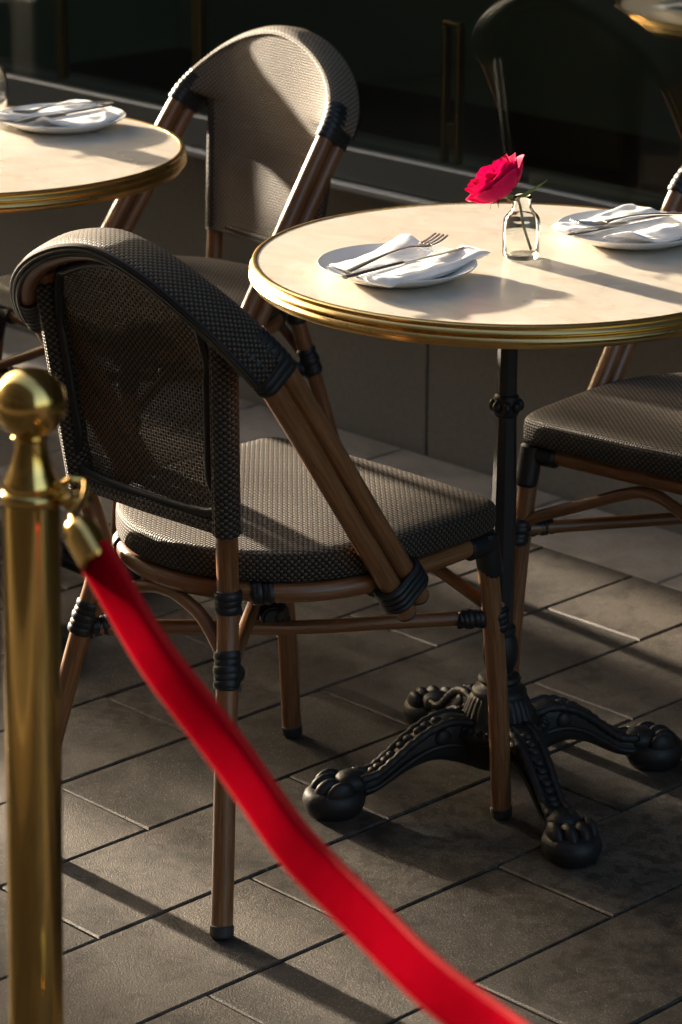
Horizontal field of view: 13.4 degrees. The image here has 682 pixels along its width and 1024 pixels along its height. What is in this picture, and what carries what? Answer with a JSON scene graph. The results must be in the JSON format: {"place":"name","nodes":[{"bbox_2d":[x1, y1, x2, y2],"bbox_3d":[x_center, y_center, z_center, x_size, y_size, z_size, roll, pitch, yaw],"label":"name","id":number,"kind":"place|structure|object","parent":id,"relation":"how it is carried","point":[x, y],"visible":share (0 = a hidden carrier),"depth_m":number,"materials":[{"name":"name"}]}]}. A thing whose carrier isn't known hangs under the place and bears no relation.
{"place":"outdoors","nodes":[
{"label":"outdoors","id":0,"kind":"place"},
{"bbox_2d":[0,417,681,1023],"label":"pavement","id":1,"kind":"structure","parent":0,"point":[440,861],"depth_m":3.80,"materials":[{"name":"grey tile"}]},
{"bbox_2d":[0,366,94,1023],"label":"brass stanchion","id":2,"kind":"object","parent":1,"relation":"on","point":[33,410],"visible":0.98,"depth_m":2.38,"materials":[{"name":"gold metal"}]},
{"bbox_2d":[59,475,528,1023],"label":"barrier rope","id":3,"kind":"object","parent":2,"relation":"hanging from","point":[405,959],"visible":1,"depth_m":2.10,"materials":[{"name":"red fabric"}]},
{"bbox_2d":[0,106,186,655],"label":"bistro table","id":4,"kind":"object","parent":1,"relation":"on","point":[125,157],"visible":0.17,"depth_m":4.26,"materials":[{"name":"beige stone"}]},
{"bbox_2d":[0,66,7,109],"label":"drinking glass","id":5,"kind":"object","parent":4,"relation":"on","point":[3,91],"visible":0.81,"depth_m":4.54,"materials":[{"name":"clear glass"}]},
{"bbox_2d":[0,103,125,133],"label":"dinner plate","id":6,"kind":"object","parent":4,"relation":"on","point":[66,130],"visible":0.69,"depth_m":4.44,"materials":[{"name":"white ceramic"}]},
{"bbox_2d":[0,99,120,129],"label":"napkin","id":7,"kind":"object","parent":6,"relation":"on","point":[92,117],"visible":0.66,"depth_m":4.49,"materials":[{"name":"white fabric"}]},
{"bbox_2d":[4,101,113,113],"bbox_3d":[-0.433,-0.626,4.497,0.194,0.009,0.022,-13,23,-39],"label":"fork","id":8,"kind":"object","parent":7,"relation":"on","point":[25,112],"visible":1,"depth_m":4.48,"materials":[{"name":"metal"}]},
{"bbox_2d":[12,104,111,123],"bbox_3d":[-0.430,-0.610,4.466,0.015,0.005,0.213,15,22,36],"label":"knife","id":9,"kind":"object","parent":7,"relation":"on","point":[27,120],"visible":1,"depth_m":4.47,"materials":[{"name":"metal"}]},
{"bbox_2d":[0,25,360,566],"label":"bistro chair","id":10,"kind":"object","parent":1,"relation":"on","point":[336,107],"visible":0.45,"depth_m":4.78,"materials":[{"name":"painted bamboo"},{"name":"woven rattan wicker"},{"name":"black plastic"}]},
{"bbox_2d":[9,228,512,939],"bbox_3d":[-0.105,0.021,3.674,0.483,0.845,0.546,17,25,41],"label":"bistro chair","id":11,"kind":"object","parent":1,"relation":"on","point":[271,532],"visible":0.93,"depth_m":3.52,"materials":[{"name":"wicker"}]},
{"bbox_2d":[249,202,681,868],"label":"bistro table","id":12,"kind":"object","parent":1,"relation":"on","point":[563,292],"visible":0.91,"depth_m":3.75,"materials":[{"name":"beige stone"}]},
{"bbox_2d":[317,243,477,288],"bbox_3d":[0.070,-0.302,3.616,0.200,0.019,0.200,-17,25,-41],"label":"dinner plate","id":13,"kind":"object","parent":12,"relation":"on","point":[339,255],"visible":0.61,"depth_m":3.62,"materials":[{"name":"white ceramic"}]},
{"bbox_2d":[326,234,490,287],"bbox_3d":[0.072,-0.310,3.614,0.144,0.028,0.200,17,25,40],"label":"napkin","id":14,"kind":"object","parent":13,"relation":"on","point":[430,268],"visible":0.88,"depth_m":3.61,"materials":[{"name":"white fabric"}]},
{"bbox_2d":[345,233,447,272],"bbox_3d":[0.068,-0.320,3.605,0.022,0.009,0.194,15,25,35],"label":"fork","id":15,"kind":"object","parent":14,"relation":"on","point":[428,242],"visible":1,"depth_m":3.63,"materials":[{"name":"metal"}]},
{"bbox_2d":[342,247,463,278],"bbox_3d":[0.084,-0.308,3.585,0.213,0.005,0.015,-18,26,-40],"label":"knife","id":16,"kind":"object","parent":14,"relation":"on","point":[368,271],"visible":1,"depth_m":3.56,"materials":[{"name":"metal"}]},
{"bbox_2d":[502,193,539,260],"bbox_3d":[0.230,-0.364,3.704,0.048,0.081,0.046,13,22,32],"label":"bud vase","id":17,"kind":"object","parent":12,"relation":"on","point":[521,233],"visible":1,"depth_m":3.69,"materials":[{"name":"clear glass"}]},
{"bbox_2d":[464,153,546,207],"bbox_3d":[0.199,-0.393,3.695,0.088,0.125,0.088,-17,25,-41],"label":"rose","id":18,"kind":"object","parent":17,"relation":"in","point":[498,180],"visible":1,"depth_m":3.67,"materials":[{"name":"pink plant"}]},
{"bbox_2d":[557,209,681,250],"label":"dinner plate","id":19,"kind":"object","parent":12,"relation":"on","point":[624,246],"visible":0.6,"depth_m":3.75,"materials":[{"name":"white ceramic"}]},
{"bbox_2d":[552,204,681,246],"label":"napkin","id":20,"kind":"object","parent":19,"relation":"on","point":[651,231],"visible":0.74,"depth_m":3.79,"materials":[{"name":"white fabric"}]},
{"bbox_2d":[567,211,676,235],"bbox_3d":[0.364,-0.376,3.788,0.213,0.005,0.015,-15,24,-41],"label":"knife","id":21,"kind":"object","parent":20,"relation":"on","point":[593,228],"visible":0.99,"depth_m":3.77,"materials":[{"name":"metal"}]},
{"bbox_2d":[570,212,681,225],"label":"fork","id":22,"kind":"object","parent":20,"relation":"on","point":[591,223],"visible":1,"depth_m":3.78,"materials":[{"name":"metal"}]},
{"bbox_2d":[513,167,681,671],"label":"bistro chair","id":23,"kind":"object","parent":1,"relation":"on","point":[610,423],"visible":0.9,"depth_m":4.04,"materials":[{"name":"brown wicker"}]},
{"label":"pavement bed","id":24,"kind":"structure","parent":0,"visible":0},
{"bbox_2d":[0,0,681,534],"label":"storefront","id":25,"kind":"object","parent":24,"relation":"on","point":[574,102],"visible":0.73,"depth_m":7.70,"materials":[{"name":"stone"}]},
{"bbox_2d":[4,67,661,210],"bbox_3d":[1.387,-1.099,3.578,0.053,2.022,10.550,-17,25,-41],"label":"window frame","id":26,"kind":"structure","parent":25,"relation":"in","point":[411,174],"depth_m":5.15,"materials":[{"name":"grey paint"}]},
{"bbox_2d":[2,327,681,591],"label":"pavement border","id":27,"kind":"object","parent":24,"relation":"on","point":[653,554],"visible":0.34,"depth_m":5.12,"materials":[{"name":"stone"}]}
]}

